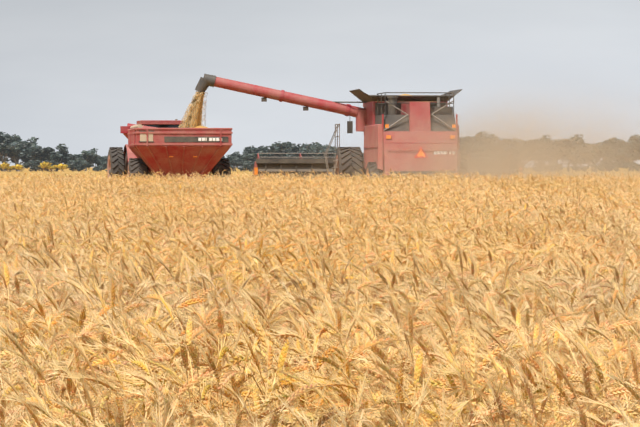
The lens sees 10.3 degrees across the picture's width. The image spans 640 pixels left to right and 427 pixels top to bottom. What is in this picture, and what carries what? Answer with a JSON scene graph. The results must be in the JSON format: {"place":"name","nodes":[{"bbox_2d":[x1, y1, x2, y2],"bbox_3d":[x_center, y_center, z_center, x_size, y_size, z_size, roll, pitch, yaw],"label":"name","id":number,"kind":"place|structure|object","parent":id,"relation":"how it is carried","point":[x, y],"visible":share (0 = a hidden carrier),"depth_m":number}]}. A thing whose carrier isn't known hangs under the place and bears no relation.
{"place":"outdoors","nodes":[
{"label":"outdoors","id":0,"kind":"place"},
{"bbox_2d":[0,167,639,187],"bbox_3d":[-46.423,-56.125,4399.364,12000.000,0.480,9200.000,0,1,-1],"label":"ground","id":1,"kind":"structure","parent":0,"point":[103,172],"depth_m":804.76},
{"bbox_2d":[0,155,18,170],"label":"tree","id":2,"kind":"object","parent":1,"relation":"on","point":[11,160],"visible":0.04,"depth_m":1018.81},
{"bbox_2d":[0,162,22,171],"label":"wattle shrub","id":3,"kind":"object","parent":1,"relation":"on","point":[6,165],"visible":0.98,"depth_m":928.30},
{"bbox_2d":[0,132,38,170],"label":"tree","id":4,"kind":"object","parent":1,"relation":"on","point":[6,139],"visible":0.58,"depth_m":998.35},
{"bbox_2d":[3,141,41,170],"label":"tree","id":5,"kind":"object","parent":1,"relation":"on","point":[11,147],"visible":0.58,"depth_m":995.23},
{"bbox_2d":[14,143,45,170],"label":"tree","id":6,"kind":"object","parent":1,"relation":"on","point":[34,152],"visible":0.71,"depth_m":993.10},
{"bbox_2d":[23,162,38,170],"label":"bush","id":7,"kind":"object","parent":1,"relation":"on","point":[29,164],"visible":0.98,"depth_m":978.78},
{"bbox_2d":[29,160,42,170],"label":"bush","id":8,"kind":"object","parent":1,"relation":"on","point":[37,162],"visible":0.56,"depth_m":982.33},
{"bbox_2d":[27,156,46,166],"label":"tree","id":9,"kind":"object","parent":1,"relation":"on","point":[43,159],"visible":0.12,"depth_m":1010.91},
{"bbox_2d":[38,161,67,171],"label":"wattle shrub","id":10,"kind":"object","parent":1,"relation":"on","point":[46,165],"visible":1,"depth_m":928.24},
{"bbox_2d":[44,160,61,170],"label":"bush","id":11,"kind":"object","parent":1,"relation":"on","point":[53,162],"visible":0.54,"depth_m":986.62},
{"bbox_2d":[43,144,68,170],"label":"tree","id":12,"kind":"object","parent":1,"relation":"on","point":[51,153],"visible":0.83,"depth_m":995.75},
{"bbox_2d":[56,155,68,170],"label":"tree","id":13,"kind":"object","parent":1,"relation":"on","point":[65,159],"visible":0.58,"depth_m":998.23},
{"bbox_2d":[64,160,79,170],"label":"bush","id":14,"kind":"object","parent":1,"relation":"on","point":[74,162],"visible":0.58,"depth_m":987.90},
{"bbox_2d":[65,160,86,170],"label":"bush","id":15,"kind":"object","parent":1,"relation":"on","point":[72,165],"visible":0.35,"depth_m":988.36},
{"bbox_2d":[74,165,84,170],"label":"bush","id":16,"kind":"object","parent":1,"relation":"on","point":[78,167],"visible":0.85,"depth_m":983.30},
{"bbox_2d":[67,148,100,170],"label":"tree","id":17,"kind":"object","parent":1,"relation":"on","point":[90,155],"visible":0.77,"depth_m":996.24},
{"bbox_2d":[77,162,93,170],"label":"bush","id":18,"kind":"object","parent":1,"relation":"on","point":[88,165],"visible":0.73,"depth_m":983.62},
{"bbox_2d":[94,160,106,170],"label":"tree","id":19,"kind":"object","parent":1,"relation":"on","point":[102,163],"visible":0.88,"depth_m":997.58},
{"bbox_2d":[107,119,208,178],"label":"tractor","id":20,"kind":"object","parent":1,"relation":"on","point":[118,159],"visible":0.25,"depth_m":144.34},
{"bbox_2d":[120,123,232,180],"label":"grain cart","id":21,"kind":"object","parent":1,"relation":"on","point":[201,150],"visible":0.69,"depth_m":135.83},
{"bbox_2d":[179,91,206,127],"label":"grain stream","id":22,"kind":"structure","parent":21,"relation":"on","point":[193,116],"depth_m":138.28},
{"bbox_2d":[226,155,247,170],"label":"tree","id":23,"kind":"object","parent":1,"relation":"on","point":[236,160],"visible":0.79,"depth_m":1000.07},
{"bbox_2d":[231,152,248,170],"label":"tree","id":24,"kind":"object","parent":1,"relation":"on","point":[234,154],"visible":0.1,"depth_m":1020.18},
{"bbox_2d":[243,161,254,169],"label":"bush","id":25,"kind":"object","parent":1,"relation":"on","point":[248,167],"visible":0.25,"depth_m":985.50},
{"bbox_2d":[244,161,255,169],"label":"bush","id":26,"kind":"object","parent":1,"relation":"on","point":[251,164],"visible":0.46,"depth_m":976.84},
{"bbox_2d":[241,145,267,160],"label":"tree","id":27,"kind":"object","parent":1,"relation":"on","point":[253,151],"visible":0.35,"depth_m":999.88},
{"bbox_2d":[243,151,265,170],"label":"tree","id":28,"kind":"object","parent":1,"relation":"on","point":[254,158],"visible":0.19,"depth_m":1000.21},
{"bbox_2d":[267,154,285,158],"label":"tree","id":29,"kind":"object","parent":1,"relation":"on","point":[270,155],"depth_m":995.71},
{"bbox_2d":[258,141,308,158],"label":"tree","id":30,"kind":"object","parent":1,"relation":"on","point":[285,147],"depth_m":995.47},
{"bbox_2d":[286,145,314,158],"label":"tree","id":31,"kind":"object","parent":1,"relation":"on","point":[303,150],"depth_m":994.18},
{"bbox_2d":[299,143,336,158],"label":"tree","id":32,"kind":"object","parent":1,"relation":"on","point":[312,147],"depth_m":997.50},
{"bbox_2d":[312,144,333,158],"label":"tree","id":33,"kind":"object","parent":1,"relation":"on","point":[317,146],"depth_m":998.08},
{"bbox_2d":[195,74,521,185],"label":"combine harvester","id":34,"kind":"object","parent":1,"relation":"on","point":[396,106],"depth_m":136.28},
{"bbox_2d":[459,132,493,156],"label":"tree","id":35,"kind":"object","parent":1,"relation":"on","point":[477,140],"depth_m":999.85},
{"bbox_2d":[485,134,524,158],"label":"tree","id":36,"kind":"object","parent":1,"relation":"on","point":[500,144],"depth_m":1003.09},
{"bbox_2d":[495,139,538,163],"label":"tree","id":37,"kind":"object","parent":1,"relation":"on","point":[517,152],"depth_m":997.71},
{"bbox_2d":[527,135,552,167],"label":"tree","id":38,"kind":"object","parent":1,"relation":"on","point":[539,147],"depth_m":997.04},
{"bbox_2d":[534,139,566,160],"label":"tree","id":39,"kind":"object","parent":1,"relation":"on","point":[555,149],"depth_m":999.60},
{"bbox_2d":[542,134,588,170],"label":"tree","id":40,"kind":"object","parent":1,"relation":"on","point":[568,143],"depth_m":999.23},
{"bbox_2d":[578,139,613,168],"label":"tree","id":41,"kind":"object","parent":1,"relation":"on","point":[595,151],"depth_m":1001.43},
{"bbox_2d":[589,144,633,170],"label":"tree","id":42,"kind":"object","parent":1,"relation":"on","point":[611,153],"depth_m":996.63},
{"bbox_2d":[608,139,639,169],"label":"tree","id":43,"kind":"object","parent":1,"relation":"on","point":[630,145],"depth_m":996.91},
{"bbox_2d":[608,134,639,155],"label":"tree","id":44,"kind":"object","parent":1,"relation":"on","point":[636,139],"depth_m":997.25},
{"bbox_2d":[621,162,639,170],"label":"bush","id":45,"kind":"object","parent":1,"relation":"on","point":[632,165],"depth_m":980.92},
{"bbox_2d":[0,0,639,186],"label":"sky","id":46,"kind":"structure","parent":0,"point":[73,73]}
]}

